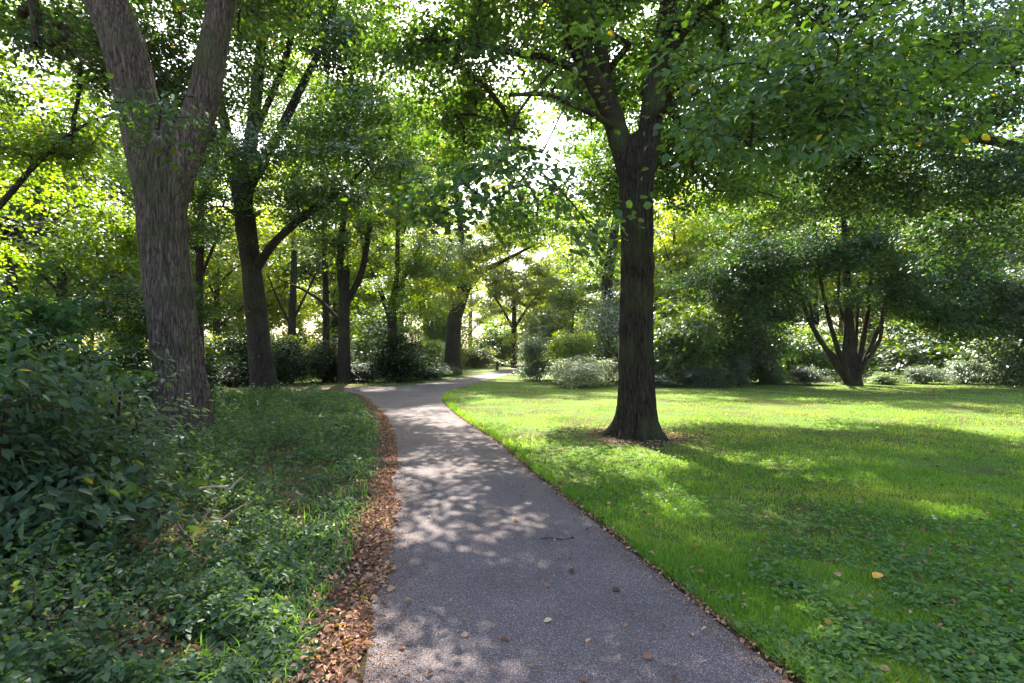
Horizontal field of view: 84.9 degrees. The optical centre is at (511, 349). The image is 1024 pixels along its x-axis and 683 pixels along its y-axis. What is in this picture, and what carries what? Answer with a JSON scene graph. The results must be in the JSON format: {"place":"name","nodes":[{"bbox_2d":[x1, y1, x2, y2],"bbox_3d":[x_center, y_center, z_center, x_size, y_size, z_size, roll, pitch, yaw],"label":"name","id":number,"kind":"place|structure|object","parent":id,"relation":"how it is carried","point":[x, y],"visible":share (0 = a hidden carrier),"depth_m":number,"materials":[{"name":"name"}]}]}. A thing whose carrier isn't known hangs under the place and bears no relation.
{"place":"outdoors","nodes":[
{"label":"outdoors","id":0,"kind":"place"},
{"bbox_2d":[0,353,821,682],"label":"ground","id":1,"kind":"structure","parent":0,"point":[358,537],"depth_m":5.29,"materials":[{"name":"green plant"}]},
{"bbox_2d":[0,263,72,325],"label":"leafy shrub","id":2,"kind":"object","parent":1,"relation":"on","point":[11,289],"visible":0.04,"depth_m":12.34,"materials":[{"name":"green plant"}]},
{"bbox_2d":[0,253,143,427],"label":"leafy shrub","id":3,"kind":"object","parent":1,"relation":"on","point":[43,318],"visible":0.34,"depth_m":7.78,"materials":[{"name":"green plant"}]},
{"bbox_2d":[0,298,170,488],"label":"leafy shrub","id":4,"kind":"object","parent":1,"relation":"on","point":[75,345],"visible":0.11,"depth_m":5.55,"materials":[{"name":"green plant"}]},
{"bbox_2d":[0,0,194,285],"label":"maple tree","id":5,"kind":"object","parent":1,"relation":"on","point":[66,145],"visible":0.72,"depth_m":13.75,"materials":[{"name":"green plant"}]},
{"bbox_2d":[0,330,195,579],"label":"leafy shrub","id":6,"kind":"object","parent":1,"relation":"on","point":[30,451],"visible":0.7,"depth_m":4.26,"materials":[{"name":"green plant"}]},
{"bbox_2d":[0,528,204,682],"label":"leafy shrub","id":7,"kind":"object","parent":1,"relation":"on","point":[41,611],"visible":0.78,"depth_m":2.88,"materials":[{"name":"green plant"}]},
{"bbox_2d":[0,341,225,496],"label":"leafy shrub","id":8,"kind":"object","parent":1,"relation":"on","point":[139,412],"visible":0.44,"depth_m":5.58,"materials":[{"name":"green plant"}]},
{"bbox_2d":[0,457,260,567],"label":"leafy shrub","id":9,"kind":"object","parent":1,"relation":"on","point":[101,508],"visible":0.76,"depth_m":4.04,"materials":[{"name":"green plant"}]},
{"bbox_2d":[43,276,260,413],"bbox_3d":[-8.459,-0.059,12.874,4.236,3.381,4.486,0,0,0],"label":"leafy shrub","id":10,"kind":"object","parent":1,"relation":"on","point":[141,330],"visible":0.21,"depth_m":12.75,"materials":[{"name":"green plant"}]},
{"bbox_2d":[118,477,253,538],"bbox_3d":[-2.725,1.343,4.698,0.980,0.494,0.327,0,0,0],"label":"dead branch","id":11,"kind":"object","parent":1,"relation":"on","point":[207,513],"visible":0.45,"depth_m":4.80,"materials":[{"name":"brown wood"}]},
{"bbox_2d":[0,382,383,682],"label":"undergrowth","id":12,"kind":"object","parent":1,"relation":"on","point":[221,585],"visible":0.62,"depth_m":3.75,"materials":[{"name":"green plant"}]},
{"bbox_2d":[0,0,386,454],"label":"linden tree","id":13,"kind":"object","parent":1,"relation":"on","point":[166,139],"visible":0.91,"depth_m":8.87,"materials":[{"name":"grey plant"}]},
{"bbox_2d":[112,69,294,357],"bbox_3d":[-12.766,-4.980,23.155,7.112,12.924,6.750,0,0,0],"label":"woodland tree","id":14,"kind":"object","parent":1,"relation":"on","point":[200,267],"visible":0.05,"depth_m":22.97,"materials":[{"name":"green plant"}]},
{"bbox_2d":[205,356,249,385],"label":"woodland shrub","id":15,"kind":"object","parent":1,"relation":"on","point":[229,376],"visible":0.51,"depth_m":24.42,"materials":[{"name":"green plant"}]},
{"bbox_2d":[69,0,468,392],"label":"linden tree","id":16,"kind":"object","parent":1,"relation":"on","point":[252,165],"visible":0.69,"depth_m":19.36,"materials":[{"name":"green plant"}]},
{"bbox_2d":[1,393,1023,682],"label":"fallen leaves","id":17,"kind":"object","parent":1,"relation":"on","point":[355,635],"depth_m":3.74,"materials":[{"name":"brown plant"}]},
{"bbox_2d":[517,190,600,334],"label":"woodland tree","id":18,"kind":"object","parent":1,"relation":"on","point":[571,269],"visible":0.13,"depth_m":56.67,"materials":[{"name":"green plant"}]},
{"bbox_2d":[323,364,510,385],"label":"verge","id":19,"kind":"structure","parent":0,"point":[466,371],"depth_m":30.30,"materials":[{"name":"green plant"}]},
{"bbox_2d":[246,61,451,383],"bbox_3d":[-7.388,-6.229,26.768,9.629,15.833,7.661,0,0,11],"label":"woodland tree","id":20,"kind":"object","parent":19,"relation":"on","point":[341,241],"visible":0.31,"depth_m":26.70,"materials":[{"name":"green plant"}]},
{"bbox_2d":[330,361,390,382],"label":"woodland shrub","id":21,"kind":"object","parent":19,"relation":"on","point":[363,375],"visible":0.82,"depth_m":27.22,"materials":[{"name":"green plant"}]},
{"bbox_2d":[313,100,482,349],"bbox_3d":[-6.082,-5.904,30.305,9.297,14.810,9.114,0,0,0],"label":"woodland tree","id":22,"kind":"object","parent":19,"relation":"on","point":[415,271],"visible":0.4,"depth_m":29.42,"materials":[{"name":"green plant"}]},
{"bbox_2d":[358,331,457,382],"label":"woodland shrub","id":23,"kind":"object","parent":19,"relation":"on","point":[403,365],"visible":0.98,"depth_m":27.51,"materials":[{"name":"green plant"}]},
{"bbox_2d":[410,365,456,379],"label":"woodland shrub","id":24,"kind":"object","parent":19,"relation":"on","point":[434,374],"visible":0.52,"depth_m":29.87,"materials":[{"name":"green plant"}]},
{"bbox_2d":[436,362,462,376],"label":"woodland shrub","id":25,"kind":"object","parent":19,"relation":"on","point":[453,370],"visible":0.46,"depth_m":33.72,"materials":[{"name":"green plant"}]},
{"bbox_2d":[461,345,507,367],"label":"woodland shrub","id":26,"kind":"object","parent":19,"relation":"on","point":[481,358],"visible":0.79,"depth_m":49.12,"materials":[{"name":"green plant"}]},
{"bbox_2d":[387,68,583,374],"bbox_3d":[-2.009,-8.100,35.713,14.363,19.329,10.730,0,0,0],"label":"woodland tree","id":27,"kind":"object","parent":19,"relation":"on","point":[459,296],"visible":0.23,"depth_m":34.43,"materials":[{"name":"green plant"}]},
{"bbox_2d":[463,314,525,365],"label":"woodland shrub","id":28,"kind":"object","parent":19,"relation":"on","point":[494,339],"visible":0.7,"depth_m":56.77,"materials":[{"name":"green plant"}]},
{"bbox_2d":[464,218,577,367],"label":"woodland tree","id":29,"kind":"object","parent":19,"relation":"on","point":[499,279],"visible":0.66,"depth_m":49.10,"materials":[{"name":"green plant"}]},
{"bbox_2d":[0,0,1023,351],"label":"sky","id":30,"kind":"structure","parent":0,"point":[540,105],"materials":[{"name":"white"}]},
{"bbox_2d":[344,366,789,682],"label":"path","id":31,"kind":"structure","parent":0,"point":[474,550],"depth_m":3.72,"materials":[{"name":"grey asphalt"}]},
{"bbox_2d":[220,356,1021,386],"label":"meadow","id":32,"kind":"structure","parent":0,"point":[615,384],"depth_m":26.70,"materials":[{"name":"green plant"}]},
{"bbox_2d":[0,188,55,294],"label":"woodland tree","id":33,"kind":"object","parent":32,"relation":"on","point":[4,279],"visible":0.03,"depth_m":42.34,"materials":[{"name":"green plant"}]},
{"bbox_2d":[0,76,138,341],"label":"woodland tree","id":34,"kind":"object","parent":32,"relation":"on","point":[20,210],"visible":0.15,"depth_m":30.06,"materials":[{"name":"green plant"}]},
{"bbox_2d":[4,260,141,344],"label":"woodland tree","id":35,"kind":"object","parent":32,"relation":"on","point":[54,295],"visible":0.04,"depth_m":46.14,"materials":[{"name":"green plant"}]},
{"bbox_2d":[0,80,207,336],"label":"woodland tree","id":36,"kind":"object","parent":32,"relation":"on","point":[64,280],"visible":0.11,"depth_m":31.77,"materials":[{"name":"green plant"}]},
{"bbox_2d":[88,262,147,356],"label":"woodland tree","id":37,"kind":"object","parent":32,"relation":"on","point":[117,347],"visible":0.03,"depth_m":58.64,"materials":[{"name":"green plant"}]},
{"bbox_2d":[16,93,232,348],"bbox_3d":[-26.221,-8.172,37.513,14.119,19.704,15.364,0,0,-10],"label":"woodland tree","id":38,"kind":"object","parent":32,"relation":"on","point":[137,275],"visible":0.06,"depth_m":34.78,"materials":[{"name":"green plant"}]},
{"bbox_2d":[204,331,246,357],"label":"woodland shrub","id":39,"kind":"object","parent":32,"relation":"on","point":[210,349],"visible":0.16,"depth_m":32.30,"materials":[{"name":"green plant"}]},
{"bbox_2d":[140,177,321,340],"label":"woodland tree","id":40,"kind":"object","parent":32,"relation":"on","point":[223,289],"visible":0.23,"depth_m":44.45,"materials":[{"name":"green plant"}]},
{"bbox_2d":[205,324,278,384],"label":"woodland shrub","id":41,"kind":"object","parent":32,"relation":"on","point":[239,347],"visible":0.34,"depth_m":25.85,"materials":[{"name":"green plant"}]},
{"bbox_2d":[204,208,304,339],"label":"woodland tree","id":42,"kind":"object","parent":32,"relation":"on","point":[241,311],"visible":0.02,"depth_m":58.26,"materials":[{"name":"green plant"}]},
{"bbox_2d":[204,197,321,344],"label":"woodland tree","id":43,"kind":"object","parent":32,"relation":"on","point":[280,316],"visible":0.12,"depth_m":55.03,"materials":[{"name":"green plant"}]},
{"bbox_2d":[237,333,311,372],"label":"woodland shrub","id":44,"kind":"object","parent":32,"relation":"on","point":[281,339],"visible":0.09,"depth_m":34.99,"materials":[{"name":"green plant"}]},
{"bbox_2d":[215,106,363,337],"bbox_3d":[-14.691,-6.885,38.055,10.326,17.177,8.287,0,0,0],"label":"woodland tree","id":45,"kind":"object","parent":32,"relation":"on","point":[291,316],"visible":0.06,"depth_m":37.85,"materials":[{"name":"green plant"}]},
{"bbox_2d":[270,334,327,383],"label":"woodland shrub","id":46,"kind":"object","parent":32,"relation":"on","point":[290,369],"visible":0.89,"depth_m":25.83,"materials":[{"name":"green plant"}]},
{"bbox_2d":[269,256,331,343],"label":"woodland tree","id":47,"kind":"object","parent":32,"relation":"on","point":[306,323],"visible":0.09,"depth_m":65.69,"materials":[{"name":"green plant"}]},
{"bbox_2d":[250,37,375,381],"bbox_3d":[-10.418,-6.883,28.761,6.690,17.226,5.438,0,0,-31],"label":"woodland tree","id":48,"kind":"object","parent":32,"relation":"on","point":[325,312],"visible":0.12,"depth_m":28.36,"materials":[{"name":"green plant"}]},
{"bbox_2d":[286,343,363,374],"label":"woodland shrub","id":49,"kind":"object","parent":32,"relation":"on","point":[331,354],"visible":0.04,"depth_m":35.09,"materials":[{"name":"green plant"}]},
{"bbox_2d":[263,168,395,342],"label":"woodland tree","id":50,"kind":"object","parent":32,"relation":"on","point":[308,267],"visible":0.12,"depth_m":46.47,"materials":[{"name":"green plant"}]},
{"bbox_2d":[303,336,363,382],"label":"woodland shrub","id":51,"kind":"object","parent":32,"relation":"on","point":[325,364],"visible":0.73,"depth_m":27.41,"materials":[{"name":"green plant"}]},
{"bbox_2d":[303,245,422,335],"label":"woodland tree","id":52,"kind":"object","parent":32,"relation":"on","point":[319,311],"visible":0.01,"depth_m":59.58,"materials":[{"name":"green plant"}]},
{"bbox_2d":[302,177,478,347],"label":"woodland tree","id":53,"kind":"object","parent":32,"relation":"on","point":[390,259],"visible":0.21,"depth_m":43.82,"materials":[{"name":"green plant"}]},
{"bbox_2d":[350,297,430,369],"bbox_3d":[-8.148,-0.682,35.332,6.466,5.311,8.034,0,0,-21],"label":"woodland shrub","id":54,"kind":"object","parent":32,"relation":"on","point":[372,329],"visible":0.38,"depth_m":34.57,"materials":[{"name":"green plant"}]},
{"bbox_2d":[413,337,445,368],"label":"woodland shrub","id":55,"kind":"object","parent":32,"relation":"on","point":[437,352],"visible":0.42,"depth_m":39.53,"materials":[{"name":"green plant"}]},
{"bbox_2d":[381,181,482,339],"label":"woodland tree","id":56,"kind":"object","parent":32,"relation":"on","point":[420,309],"visible":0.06,"depth_m":59.59,"materials":[{"name":"green plant"}]},
{"bbox_2d":[410,302,481,366],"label":"woodland shrub","id":57,"kind":"object","parent":32,"relation":"on","point":[435,327],"visible":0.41,"depth_m":46.10,"materials":[{"name":"green plant"}]},
{"bbox_2d":[457,239,509,346],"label":"woodland tree","id":58,"kind":"object","parent":32,"relation":"on","point":[484,313],"visible":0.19,"depth_m":95.90,"materials":[{"name":"green plant"}]},
{"bbox_2d":[472,255,523,345],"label":"woodland tree","id":59,"kind":"object","parent":32,"relation":"on","point":[514,267],"visible":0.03,"depth_m":116.12,"materials":[{"name":"green plant"}]},
{"bbox_2d":[496,290,528,343],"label":"woodland tree","id":60,"kind":"object","parent":32,"relation":"on","point":[519,314],"visible":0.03,"depth_m":102.33,"materials":[{"name":"green plant"}]},
{"bbox_2d":[496,301,576,369],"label":"woodland shrub","id":61,"kind":"object","parent":32,"relation":"on","point":[547,322],"visible":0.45,"depth_m":43.74,"materials":[{"name":"green plant"}]},
{"bbox_2d":[519,231,584,339],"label":"woodland tree","id":62,"kind":"object","parent":32,"relation":"on","point":[558,258],"visible":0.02,"depth_m":94.92,"materials":[{"name":"green plant"}]},
{"bbox_2d":[533,324,607,381],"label":"woodland shrub","id":63,"kind":"object","parent":32,"relation":"on","point":[564,345],"visible":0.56,"depth_m":27.11,"materials":[{"name":"green plant"}]},
{"bbox_2d":[526,81,640,377],"bbox_3d":[4.608,-6.724,31.973,8.011,16.925,7.182,0,0,-31],"label":"woodland tree","id":64,"kind":"object","parent":32,"relation":"on","point":[605,272],"visible":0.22,"depth_m":31.81,"materials":[{"name":"green plant"}]},
{"bbox_2d":[568,284,619,381],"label":"woodland shrub","id":65,"kind":"object","parent":32,"relation":"on","point":[607,323],"visible":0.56,"depth_m":28.21,"materials":[{"name":"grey plant"}]},
{"bbox_2d":[531,213,662,349],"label":"woodland tree","id":66,"kind":"object","parent":32,"relation":"on","point":[567,291],"visible":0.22,"depth_m":47.53,"materials":[{"name":"green plant"}]},
{"bbox_2d":[568,176,692,333],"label":"woodland tree","id":67,"kind":"object","parent":32,"relation":"on","point":[592,260],"depth_m":56.43,"materials":[{"name":"green plant"}]},
{"bbox_2d":[599,310,702,383],"bbox_3d":[6.840,0.035,26.378,5.325,3.644,4.285,0,0,1],"label":"woodland shrub","id":68,"kind":"object","parent":32,"relation":"on","point":[654,345],"visible":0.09,"depth_m":25.58,"materials":[{"name":"green plant"}]},
{"bbox_2d":[581,180,776,330],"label":"woodland tree","id":69,"kind":"object","parent":32,"relation":"on","point":[670,252],"visible":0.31,"depth_m":43.75,"materials":[{"name":"green plant"}]},
{"bbox_2d":[653,295,755,386],"bbox_3d":[8.363,-0.333,25.658,5.238,4.501,6.509,0,0,29],"label":"woodland shrub","id":70,"kind":"object","parent":32,"relation":"on","point":[690,324],"visible":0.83,"depth_m":24.62,"materials":[{"name":"green plant"}]},
{"bbox_2d":[655,186,806,303],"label":"woodland tree","id":71,"kind":"object","parent":32,"relation":"on","point":[685,242],"visible":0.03,"depth_m":49.86,"materials":[{"name":"green plant"}]},
{"bbox_2d":[723,352,755,386],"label":"woodland shrub","id":72,"kind":"object","parent":32,"relation":"on","point":[739,364],"visible":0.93,"depth_m":24.40,"materials":[{"name":"green plant"}]},
{"bbox_2d":[694,255,791,383],"bbox_3d":[10.640,-1.351,26.432,4.618,6.913,4.669,0,0,-21],"label":"woodland shrub","id":73,"kind":"object","parent":32,"relation":"on","point":[753,347],"visible":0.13,"depth_m":25.79,"materials":[{"name":"green plant"}]},
{"bbox_2d":[743,319,801,382],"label":"woodland shrub","id":74,"kind":"object","parent":32,"relation":"on","point":[771,365],"visible":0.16,"depth_m":27.02,"materials":[{"name":"green plant"}]},
{"bbox_2d":[754,369,792,384],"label":"woodland shrub","id":75,"kind":"object","parent":32,"relation":"on","point":[768,378],"visible":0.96,"depth_m":25.93,"materials":[{"name":"green plant"}]},
{"bbox_2d":[712,189,842,347],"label":"woodland tree","id":76,"kind":"object","parent":32,"relation":"on","point":[795,325],"visible":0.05,"depth_m":42.44,"materials":[{"name":"green plant"}]},
{"bbox_2d":[774,320,863,379],"bbox_3d":[16.244,0.127,30.972,6.509,3.429,5.238,0,0,-24],"label":"woodland shrub","id":77,"kind":"object","parent":32,"relation":"on","point":[817,356],"visible":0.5,"depth_m":30.07,"materials":[{"name":"green plant"}]},
{"bbox_2d":[738,172,911,343],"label":"woodland tree","id":78,"kind":"object","parent":32,"relation":"on","point":[834,312],"visible":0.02,"depth_m":49.83,"materials":[{"name":"green plant"}]},
{"bbox_2d":[797,298,885,345],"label":"woodland tree","id":79,"kind":"object","parent":32,"relation":"on","point":[827,331],"visible":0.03,"depth_m":69.86,"materials":[{"name":"green plant"}]},
{"bbox_2d":[824,342,896,372],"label":"woodland shrub","id":80,"kind":"object","parent":32,"relation":"on","point":[871,359],"visible":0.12,"depth_m":37.89,"materials":[{"name":"green plant"}]},
{"bbox_2d":[809,190,956,342],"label":"woodland tree","id":81,"kind":"object","parent":32,"relation":"on","point":[868,341],"depth_m":55.95,"materials":[{"name":"green plant"}]},
{"bbox_2d":[862,317,976,377],"bbox_3d":[23.303,-0.057,31.715,7.142,3.858,8.875,0,0,17],"label":"woodland shrub","id":82,"kind":"object","parent":32,"relation":"on","point":[916,352],"visible":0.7,"depth_m":30.88,"materials":[{"name":"green plant"}]},
{"bbox_2d":[826,193,1023,339],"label":"woodland tree","id":83,"kind":"object","parent":32,"relation":"on","point":[871,320],"visible":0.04,"depth_m":42.76,"materials":[{"name":"green plant"}]},
{"bbox_2d":[942,357,992,384],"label":"woodland shrub","id":84,"kind":"object","parent":32,"relation":"on","point":[962,370],"visible":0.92,"depth_m":26.18,"materials":[{"name":"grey plant"}]},
{"bbox_2d":[918,115,1023,268],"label":"woodland tree","id":85,"kind":"object","parent":32,"relation":"on","point":[1008,138],"visible":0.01,"depth_m":39.55,"materials":[{"name":"green plant"}]},
{"bbox_2d":[938,307,1023,380],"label":"woodland shrub","id":86,"kind":"object","parent":32,"relation":"on","point":[971,351],"visible":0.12,"depth_m":28.23,"materials":[{"name":"green plant"}]},
{"bbox_2d":[973,198,1023,280],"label":"woodland tree","id":87,"kind":"object","parent":32,"relation":"on","point":[1005,254],"visible":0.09,"depth_m":38.79,"materials":[{"name":"green plant"}]},
{"bbox_2d":[442,372,1023,682],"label":"lawn","id":88,"kind":"structure","parent":0,"point":[592,392],"depth_m":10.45,"materials":[{"name":"green plant"}]},
{"bbox_2d":[506,330,557,380],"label":"woodland shrub","id":89,"kind":"object","parent":88,"relation":"on","point":[531,350],"visible":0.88,"depth_m":29.61,"materials":[{"name":"green plant"}]},
{"bbox_2d":[540,353,618,388],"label":"woodland shrub","id":90,"kind":"object","parent":88,"relation":"on","point":[583,369],"visible":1,"depth_m":23.94,"materials":[{"name":"green plant"}]},
{"bbox_2d":[586,429,709,446],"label":"bare earth","id":91,"kind":"structure","parent":88,"relation":"on","point":[609,440],"depth_m":9.91,"materials":[{"name":"brown soil"}]},
{"bbox_2d":[654,373,683,387],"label":"woodland shrub","id":92,"kind":"object","parent":88,"relation":"on","point":[659,381],"visible":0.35,"depth_m":23.90,"materials":[{"name":"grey plant"}]},
{"bbox_2d":[327,0,1023,441],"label":"linden tree","id":93,"kind":"object","parent":88,"relation":"on","point":[713,124],"visible":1,"depth_m":9.42,"materials":[{"name":"green plant"}]},
{"bbox_2d":[670,365,736,387],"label":"woodland shrub","id":94,"kind":"object","parent":88,"relation":"on","point":[693,374],"visible":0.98,"depth_m":23.91,"materials":[{"name":"green plant"}]},
{"bbox_2d":[460,409,1023,682],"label":"lawn weeds","id":95,"kind":"object","parent":88,"relation":"on","point":[1010,660],"visible":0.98,"depth_m":3.68,"materials":[{"name":"green plant"}]},
{"bbox_2d":[784,364,838,384],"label":"woodland shrub","id":96,"kind":"object","parent":88,"relation":"on","point":[807,376],"visible":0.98,"depth_m":25.51,"materials":[{"name":"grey plant"}]},
{"bbox_2d":[655,92,1023,385],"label":"spreading tree","id":97,"kind":"object","parent":88,"relation":"on","point":[870,249],"visible":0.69,"depth_m":23.91,"materials":[{"name":"green plant"}]},
{"bbox_2d":[702,0,1023,275],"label":"linden tree","id":98,"kind":"object","parent":88,"relation":"on","point":[951,230],"visible":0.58,"depth_m":11.29,"materials":[{"name":"green plant"}]},
{"bbox_2d":[864,371,906,384],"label":"woodland shrub","id":99,"kind":"object","parent":88,"relation":"on","point":[885,378],"visible":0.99,"depth_m":25.81,"materials":[{"name":"green plant"}]},
{"bbox_2d":[899,364,959,384],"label":"woodland shrub","id":100,"kind":"object","parent":88,"relation":"on","point":[926,373],"visible":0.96,"depth_m":26.34,"materials":[{"name":"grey plant"}]},
{"bbox_2d":[947,256,1023,386],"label":"woodland shrub","id":101,"kind":"object","parent":88,"relation":"on","point":[1014,359],"visible":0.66,"depth_m":24.58,"materials":[{"name":"green plant"}]},
{"bbox_2d":[970,363,1023,384],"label":"woodland shrub","id":102,"kind":"object","parent":88,"relation":"on","point":[1004,380],"visible":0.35,"depth_m":25.83,"materials":[{"name":"green plant"}]},
{"bbox_2d":[1011,361,1023,385],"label":"woodland shrub","id":103,"kind":"object","parent":88,"relation":"on","point":[1020,380],"visible":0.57,"depth_m":24.19,"materials":[{"name":"green plant"}]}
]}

